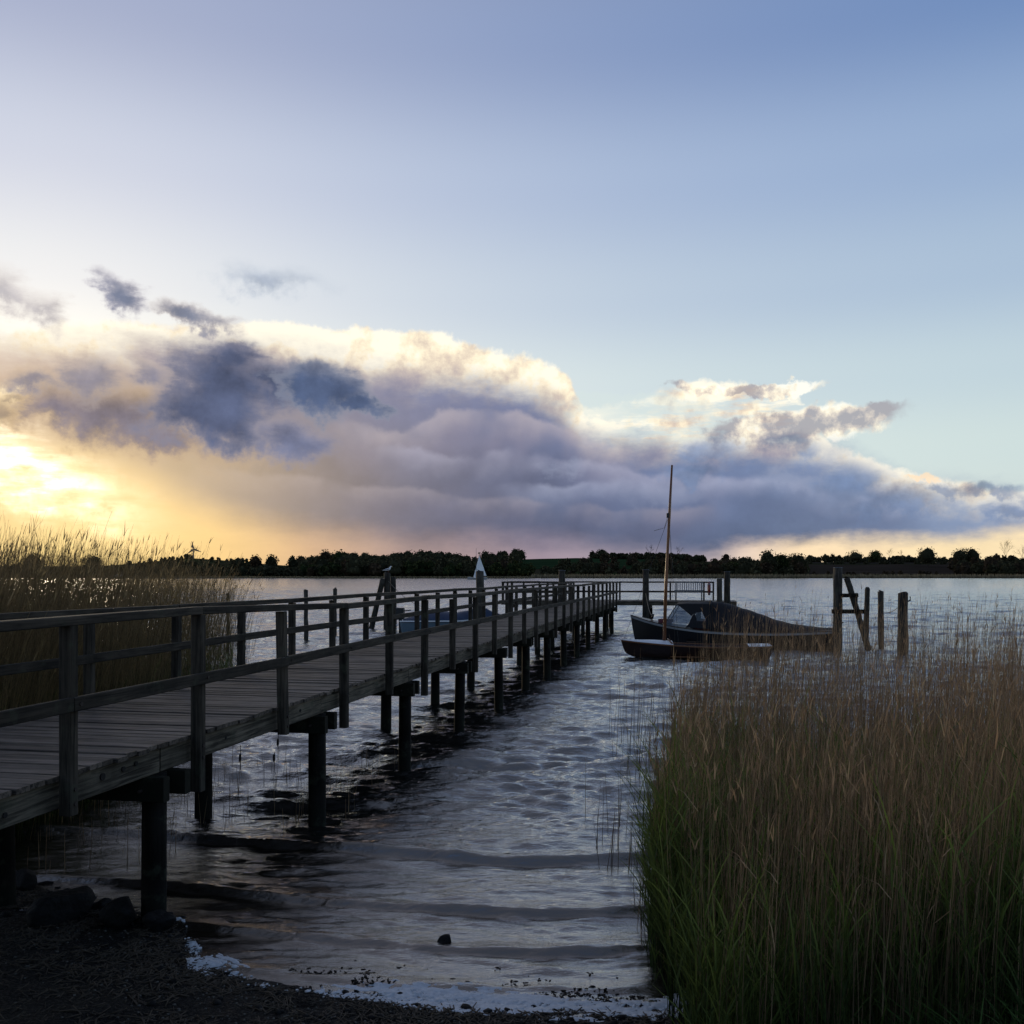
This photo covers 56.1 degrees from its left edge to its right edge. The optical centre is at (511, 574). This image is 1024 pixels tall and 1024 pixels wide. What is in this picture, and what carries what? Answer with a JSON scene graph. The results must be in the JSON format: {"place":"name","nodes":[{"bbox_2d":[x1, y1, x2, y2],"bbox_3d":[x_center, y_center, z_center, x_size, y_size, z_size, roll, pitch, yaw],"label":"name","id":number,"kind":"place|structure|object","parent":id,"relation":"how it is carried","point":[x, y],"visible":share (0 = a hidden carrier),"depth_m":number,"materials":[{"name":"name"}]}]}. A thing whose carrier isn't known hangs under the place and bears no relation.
{"place":"outdoors","nodes":[
{"label":"outdoors","id":0,"kind":"place"},
{"bbox_2d":[0,883,1023,1023],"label":"beach","id":1,"kind":"structure","parent":0,"point":[11,995],"depth_m":6.38,"materials":[{"name":"brown sand"}]},
{"bbox_2d":[16,868,36,890],"bbox_3d":[-4.449,2.798,8.726,0.224,0.217,0.264,0,0,-34],"label":"rock","id":2,"kind":"object","parent":1,"relation":"on","point":[26,879],"visible":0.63,"depth_m":8.67,"materials":[{"name":"stone"}]},
{"bbox_2d":[26,886,95,927],"bbox_3d":[-3.731,2.736,7.954,0.302,0.262,0.651,0,0,32],"label":"rock","id":3,"kind":"object","parent":1,"relation":"on","point":[58,907],"visible":0.95,"depth_m":7.81,"materials":[{"name":"stone"}]},
{"bbox_2d":[91,897,111,909],"bbox_3d":[-3.473,2.814,8.150,0.137,0.123,0.198,0,0,37],"label":"rock","id":4,"kind":"object","parent":1,"relation":"on","point":[100,904],"visible":0.57,"depth_m":8.11,"materials":[{"name":"stone"}]},
{"bbox_2d":[98,896,135,929],"bbox_3d":[-3.191,2.752,7.746,0.279,0.262,0.305,-6,13,-21],"label":"rock","id":5,"kind":"object","parent":1,"relation":"on","point":[118,913],"visible":0.97,"depth_m":7.65,"materials":[{"name":"stone"}]},
{"bbox_2d":[1,643,234,839],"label":"green reeds","id":6,"kind":"object","parent":1,"relation":"on","point":[55,812],"visible":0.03,"depth_m":11.37,"materials":[{"name":"green plant"}]},
{"bbox_2d":[0,511,272,842],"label":"dry reeds","id":7,"kind":"object","parent":1,"relation":"on","point":[42,588],"visible":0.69,"depth_m":13.79,"materials":[{"name":"beige plant"}]},
{"bbox_2d":[142,909,176,933],"bbox_3d":[-2.839,2.786,7.686,0.270,0.185,0.188,-5,6,25],"label":"rock","id":8,"kind":"object","parent":1,"relation":"on","point":[158,921],"visible":0.93,"depth_m":7.63,"materials":[{"name":"stone"}]},
{"bbox_2d":[0,881,685,1023],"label":"shore stones","id":9,"kind":"object","parent":1,"relation":"on","point":[216,1001],"visible":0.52,"depth_m":6.37,"materials":[{"name":"grey stone"}]},
{"bbox_2d":[2,893,683,1023],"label":"pebbles","id":10,"kind":"object","parent":1,"relation":"on","point":[178,1009],"visible":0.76,"depth_m":6.44,"materials":[{"name":"grey stone"}]},
{"bbox_2d":[0,885,699,1023],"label":"washed up straw","id":11,"kind":"object","parent":1,"relation":"on","point":[140,970],"visible":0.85,"depth_m":6.54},
{"bbox_2d":[607,578,1023,1023],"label":"dry reeds","id":12,"kind":"object","parent":1,"relation":"on","point":[1012,690],"visible":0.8,"depth_m":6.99,"materials":[{"name":"brown plant"}]},
{"bbox_2d":[622,734,1020,927],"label":"broken reeds","id":13,"kind":"object","parent":1,"relation":"on","point":[830,834],"visible":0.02,"depth_m":6.89,"materials":[{"name":"brown plant"}]},
{"bbox_2d":[658,916,1023,1023],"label":"bank grass","id":14,"kind":"structure","parent":1,"relation":"on","point":[1013,1016],"depth_m":5.11,"materials":[{"name":"green plant"}]},
{"bbox_2d":[0,0,1023,565],"label":"sky","id":15,"kind":"structure","parent":0,"point":[283,279],"materials":[{"name":"blue"}]},
{"bbox_2d":[12,578,1023,1021],"bbox_3d":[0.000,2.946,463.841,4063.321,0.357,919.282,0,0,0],"label":"water","id":16,"kind":"structure","parent":0,"point":[476,838],"depth_m":11.25,"materials":[{"name":"grey liquid"}]},
{"bbox_2d":[15,744,379,869],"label":"reed stubs","id":17,"kind":"object","parent":16,"relation":"in","point":[199,806],"visible":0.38,"depth_m":11.62,"materials":[{"name":"brown plant"}]},
{"bbox_2d":[239,745,240,769],"bbox_3d":[-4.065,2.850,14.346,0.037,0.600,0.037,0,0,-23],"label":"bulrush","id":18,"kind":"object","parent":16,"relation":"in","point":[240,757],"visible":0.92,"depth_m":14.34,"materials":[{"name":"brown plant"}]},
{"bbox_2d":[304,589,308,639],"bbox_3d":[-9.121,2.491,42.502,0.239,3.718,0.221,0,0,0],"label":"mooring stake","id":19,"kind":"object","parent":16,"relation":"in","point":[306,633],"visible":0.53,"depth_m":42.42,"materials":[{"name":"brown wood"}]},
{"bbox_2d":[333,587,336,635],"bbox_3d":[-8.496,2.473,46.005,0.213,3.755,0.223,0,0,45],"label":"mooring stake","id":20,"kind":"object","parent":16,"relation":"in","point":[334,591],"visible":0.25,"depth_m":45.95,"materials":[{"name":"brown wood"}]},
{"bbox_2d":[369,571,396,628],"bbox_3d":[-7.044,2.076,51.925,1.647,4.552,0.702,0,0,0],"label":"braced mooring pile","id":21,"kind":"object","parent":16,"relation":"in","point":[385,584],"visible":0.39,"depth_m":51.83,"materials":[{"name":"brown wood"}]},
{"bbox_2d":[176,917,668,1019],"bbox_3d":[-1.107,2.846,6.840,4.635,0.076,0.880,0,0,22],"label":"foam","id":22,"kind":"object","parent":16,"relation":"on","point":[388,996],"visible":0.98,"depth_m":6.47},
{"bbox_2d":[186,939,685,1021],"bbox_3d":[-0.939,2.857,6.908,4.894,0.068,1.670,0,0,18],"label":"foam","id":23,"kind":"object","parent":16,"relation":"on","point":[552,1002],"visible":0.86,"depth_m":6.45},
{"bbox_2d":[437,934,451,942],"bbox_3d":[-0.522,2.847,7.446,0.124,0.113,0.090,0,0,-17],"label":"rock","id":24,"kind":"object","parent":16,"relation":"on","point":[444,938],"visible":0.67,"depth_m":7.43,"materials":[{"name":"stone"}]},
{"bbox_2d":[396,607,498,632],"bbox_3d":[-3.475,2.476,47.305,6.206,1.748,1.968,0,0,9],"label":"covered boat","id":25,"kind":"object","parent":16,"relation":"on","point":[406,624],"visible":0.25,"depth_m":46.71,"materials":[{"name":"blue paint"}]},
{"bbox_2d":[268,960,661,1023],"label":"floating litter","id":26,"kind":"object","parent":16,"relation":"on","point":[329,998],"visible":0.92,"depth_m":6.45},
{"bbox_2d":[467,556,486,579],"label":"sailing yacht","id":27,"kind":"object","parent":16,"relation":"on","point":[479,566],"visible":0.56,"depth_m":560.71,"materials":[{"name":"white fabric"}]},
{"bbox_2d":[476,569,483,617],"bbox_3d":[-1.331,2.066,40.007,0.360,4.577,0.370,0,0,0],"label":"mooring pile","id":28,"kind":"object","parent":16,"relation":"in","point":[479,579],"visible":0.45,"depth_m":39.85,"materials":[{"name":"brown wood"}]},
{"bbox_2d":[558,570,564,601],"bbox_3d":[2.616,2.038,50.198,0.386,4.624,0.386,0,0,0],"label":"mooring pile","id":29,"kind":"object","parent":16,"relation":"in","point":[561,576],"visible":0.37,"depth_m":50.05,"materials":[{"name":"brown wood"}]},
{"bbox_2d":[642,569,648,618],"bbox_3d":[6.863,2.035,49.246,0.399,4.632,0.389,0,0,0],"label":"mooring pile","id":30,"kind":"object","parent":16,"relation":"in","point":[645,611],"visible":0.62,"depth_m":49.11,"materials":[{"name":"brown wood"}]},
{"bbox_2d":[585,651,714,941],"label":"reed stubs","id":31,"kind":"object","parent":16,"relation":"in","point":[619,806],"visible":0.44,"depth_m":13.67,"materials":[{"name":"brown plant"}]},
{"bbox_2d":[621,465,771,659],"bbox_3d":[6.463,-0.406,33.772,5.226,6.931,1.667,0,0,5],"label":"sailing dinghy","id":32,"kind":"object","parent":16,"relation":"on","point":[663,647],"visible":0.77,"depth_m":33.62,"materials":[{"name":"brown wood"}]},
{"bbox_2d":[717,578,721,601],"bbox_3d":[10.389,2.266,48.103,0.318,4.169,0.316,0,0,0],"label":"mooring pile","id":33,"kind":"object","parent":16,"relation":"in","point":[719,589],"visible":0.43,"depth_m":47.98,"materials":[{"name":"brown wood"}]},
{"bbox_2d":[724,572,729,603],"bbox_3d":[10.853,2.094,48.445,0.355,4.520,0.360,0,0,0],"label":"mooring pile","id":34,"kind":"object","parent":16,"relation":"in","point":[726,585],"visible":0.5,"depth_m":48.31,"materials":[{"name":"brown wood"}]},
{"bbox_2d":[630,601,832,649],"bbox_3d":[8.995,2.205,39.498,8.250,2.280,2.596,0,0,16],"label":"motor boat","id":35,"kind":"object","parent":16,"relation":"on","point":[651,629],"visible":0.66,"depth_m":38.83,"materials":[{"name":"black paint"}]},
{"bbox_2d":[831,567,870,650],"bbox_3d":[13.175,2.027,37.137,1.772,4.651,0.535,0,0,0],"label":"braced mooring pile","id":36,"kind":"object","parent":16,"relation":"in","point":[838,594],"visible":0.73,"depth_m":37.03,"materials":[{"name":"brown wood"}]},
{"bbox_2d":[863,587,869,637],"bbox_3d":[15.412,2.441,41.801,0.355,3.823,0.263,0,0,0],"label":"mooring stake","id":37,"kind":"object","parent":16,"relation":"in","point":[867,598],"visible":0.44,"depth_m":41.71,"materials":[{"name":"brown wood"}]},
{"bbox_2d":[878,590,883,648],"bbox_3d":[14.610,2.477,38.001,0.265,3.755,0.260,0,0,0],"label":"mooring stake","id":38,"kind":"object","parent":16,"relation":"in","point":[880,599],"visible":0.43,"depth_m":37.90,"materials":[{"name":"brown wood"}]},
{"bbox_2d":[897,592,910,653],"bbox_3d":[14.458,2.486,35.486,0.447,3.732,0.401,0,0,45],"label":"mooring stake","id":39,"kind":"object","parent":16,"relation":"in","point":[901,597],"visible":0.5,"depth_m":35.35,"materials":[{"name":"brown wood"}]},
{"bbox_2d":[45,558,1021,577],"bbox_3d":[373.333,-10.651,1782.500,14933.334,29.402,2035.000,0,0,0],"label":"hills","id":40,"kind":"structure","parent":0,"point":[537,571],"depth_m":1020.26,"materials":[{"name":"green plant"}]},
{"bbox_2d":[11,561,303,576],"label":"shore wood","id":41,"kind":"object","parent":40,"relation":"on","point":[267,570],"visible":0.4,"depth_m":848.97,"materials":[{"name":"green plant"}]},
{"bbox_2d":[126,553,261,567],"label":"hill wood","id":42,"kind":"object","parent":40,"relation":"on","point":[187,555],"visible":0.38,"depth_m":1277.39,"materials":[{"name":"green plant"}]},
{"bbox_2d":[228,557,247,570],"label":"broadleaf tree","id":43,"kind":"object","parent":40,"relation":"on","point":[234,563],"visible":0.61,"depth_m":896.55,"materials":[{"name":"green plant"}]},
{"bbox_2d":[249,554,262,566],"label":"broadleaf tree","id":44,"kind":"object","parent":40,"relation":"on","point":[255,560],"visible":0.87,"depth_m":901.78,"materials":[{"name":"green plant"}]},
{"bbox_2d":[263,554,279,566],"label":"broadleaf tree","id":45,"kind":"object","parent":40,"relation":"on","point":[271,560],"visible":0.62,"depth_m":901.83,"materials":[{"name":"green plant"}]},
{"bbox_2d":[314,549,332,561],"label":"broadleaf tree","id":46,"kind":"object","parent":40,"relation":"on","point":[327,554],"visible":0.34,"depth_m":876.94,"materials":[{"name":"green plant"}]},
{"bbox_2d":[331,549,346,560],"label":"broadleaf tree","id":47,"kind":"object","parent":40,"relation":"on","point":[338,554],"visible":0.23,"depth_m":888.11,"materials":[{"name":"green plant"}]},
{"bbox_2d":[284,548,526,576],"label":"mixed wood","id":48,"kind":"object","parent":40,"relation":"on","point":[396,561],"visible":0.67,"depth_m":869.77,"materials":[{"name":"green plant"}]},
{"bbox_2d":[299,559,535,576],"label":"spring wood","id":49,"kind":"object","parent":40,"relation":"on","point":[423,568],"visible":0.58,"depth_m":804.86,"materials":[{"name":"green plant"}]},
{"bbox_2d":[76,573,1023,577],"bbox_3d":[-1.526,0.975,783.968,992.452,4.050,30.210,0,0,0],"label":"reed belt","id":50,"kind":"object","parent":40,"relation":"on","point":[784,576],"visible":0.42,"depth_m":781.22,"materials":[{"name":"plant"}]},
{"bbox_2d":[521,558,645,568],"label":"green field","id":51,"kind":"structure","parent":40,"relation":"on","point":[540,563],"depth_m":1240.41,"materials":[{"name":"green plant"}]},
{"bbox_2d":[596,548,606,553],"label":"broadleaf tree","id":52,"kind":"object","parent":51,"relation":"on","point":[601,551],"visible":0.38,"depth_m":1416.63,"materials":[{"name":"green plant"}]},
{"bbox_2d":[295,553,1023,576],"bbox_3d":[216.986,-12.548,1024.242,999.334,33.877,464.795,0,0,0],"label":"brown spring wood","id":53,"kind":"object","parent":40,"relation":"on","point":[712,569],"visible":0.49,"depth_m":855.49,"materials":[{"name":"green plant"}]},
{"bbox_2d":[540,557,810,576],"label":"shore wood","id":54,"kind":"object","parent":40,"relation":"on","point":[590,566],"visible":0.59,"depth_m":849.43,"materials":[{"name":"green plant"}]},
{"bbox_2d":[728,561,738,575],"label":"broadleaf tree","id":55,"kind":"object","parent":40,"relation":"on","point":[735,564],"visible":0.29,"depth_m":858.25,"materials":[{"name":"green plant"}]},
{"bbox_2d":[735,556,756,563],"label":"broadleaf tree","id":56,"kind":"object","parent":40,"relation":"on","point":[740,560],"visible":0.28,"depth_m":896.08,"materials":[{"name":"green plant"}]},
{"bbox_2d":[757,549,779,571],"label":"broadleaf tree","id":57,"kind":"object","parent":40,"relation":"on","point":[768,556],"visible":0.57,"depth_m":844.74,"materials":[{"name":"green plant"}]},
{"bbox_2d":[554,570,986,574],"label":"brown hedge","id":58,"kind":"object","parent":40,"relation":"on","point":[920,572],"visible":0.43,"depth_m":917.32,"materials":[{"name":"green plant"}]},
{"bbox_2d":[775,552,790,569],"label":"broadleaf tree","id":59,"kind":"object","parent":40,"relation":"on","point":[782,559],"visible":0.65,"depth_m":855.81,"materials":[{"name":"green plant"}]},
{"bbox_2d":[787,552,810,567],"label":"broadleaf tree","id":60,"kind":"object","parent":40,"relation":"on","point":[798,558],"visible":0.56,"depth_m":866.37,"materials":[{"name":"green plant"}]},
{"bbox_2d":[806,560,946,564],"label":"hedge","id":61,"kind":"object","parent":40,"relation":"on","point":[884,562],"visible":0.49,"depth_m":1277.44,"materials":[{"name":"green plant"}]},
{"bbox_2d":[952,554,1023,575],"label":"wood","id":62,"kind":"object","parent":40,"relation":"on","point":[1006,567],"visible":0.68,"depth_m":878.11,"materials":[{"name":"green plant"}]},
{"bbox_2d":[999,541,1012,558],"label":"bare tree","id":63,"kind":"object","parent":40,"relation":"on","point":[1006,546],"visible":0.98,"depth_m":999.21,"materials":[{"name":"brown plant"}]},
{"bbox_2d":[812,562,948,563],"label":"field","id":64,"kind":"structure","parent":0,"point":[869,563],"depth_m":1322.25,"materials":[{"name":"green plant"}]},
{"bbox_2d":[588,550,950,562],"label":"ridge hedge","id":65,"kind":"object","parent":64,"relation":"on","point":[825,557],"visible":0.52,"depth_m":1398.18,"materials":[{"name":"green plant"}]},
{"bbox_2d":[845,550,862,562],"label":"broadleaf tree","id":66,"kind":"object","parent":64,"relation":"on","point":[856,556],"visible":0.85,"depth_m":1345.12,"materials":[{"name":"green plant"}]},
{"bbox_2d":[868,550,882,562],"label":"broadleaf tree","id":67,"kind":"object","parent":64,"relation":"on","point":[875,556],"visible":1,"depth_m":1346.34,"materials":[{"name":"green plant"}]},
{"bbox_2d":[809,564,953,573],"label":"brown field","id":68,"kind":"structure","parent":0,"point":[890,568],"depth_m":1105.23,"materials":[{"name":"brown plant"}]},
{"bbox_2d":[915,546,937,566],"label":"broadleaf tree","id":69,"kind":"object","parent":68,"relation":"on","point":[927,555],"visible":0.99,"depth_m":1145.25,"materials":[{"name":"green plant"}]},
{"bbox_2d":[951,548,968,561],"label":"broadleaf tree","id":70,"kind":"object","parent":68,"relation":"on","point":[959,554],"visible":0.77,"depth_m":1094.64,"materials":[{"name":"green plant"}]},
{"bbox_2d":[966,547,980,561],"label":"broadleaf tree","id":71,"kind":"object","parent":68,"relation":"on","point":[974,553],"visible":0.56,"depth_m":1095.20,"materials":[{"name":"green plant"}]},
{"label":"lake bed","id":72,"kind":"structure","parent":0,"visible":0},
{"bbox_2d":[0,581,736,924],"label":"wooden pier","id":73,"kind":"structure","parent":72,"relation":"on","point":[68,751],"depth_m":10.16,"materials":[{"name":"brown wood"}]},
{"bbox_2d":[675,582,702,599],"bbox_3d":[9.518,0.882,51.682,1.520,0.980,0.580,0,0,11],"label":"bench","id":74,"kind":"object","parent":73,"relation":"on","point":[677,590],"visible":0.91,"depth_m":51.88,"materials":[{"name":"wood"}]},
{"bbox_2d":[707,582,710,594],"bbox_3d":[10.664,0.756,51.965,0.142,0.724,0.724,0,0,7],"label":"life ring","id":75,"kind":"object","parent":73,"relation":"hanging from","point":[709,588],"visible":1,"depth_m":51.69,"materials":[{"name":"white plastic"}]}
]}

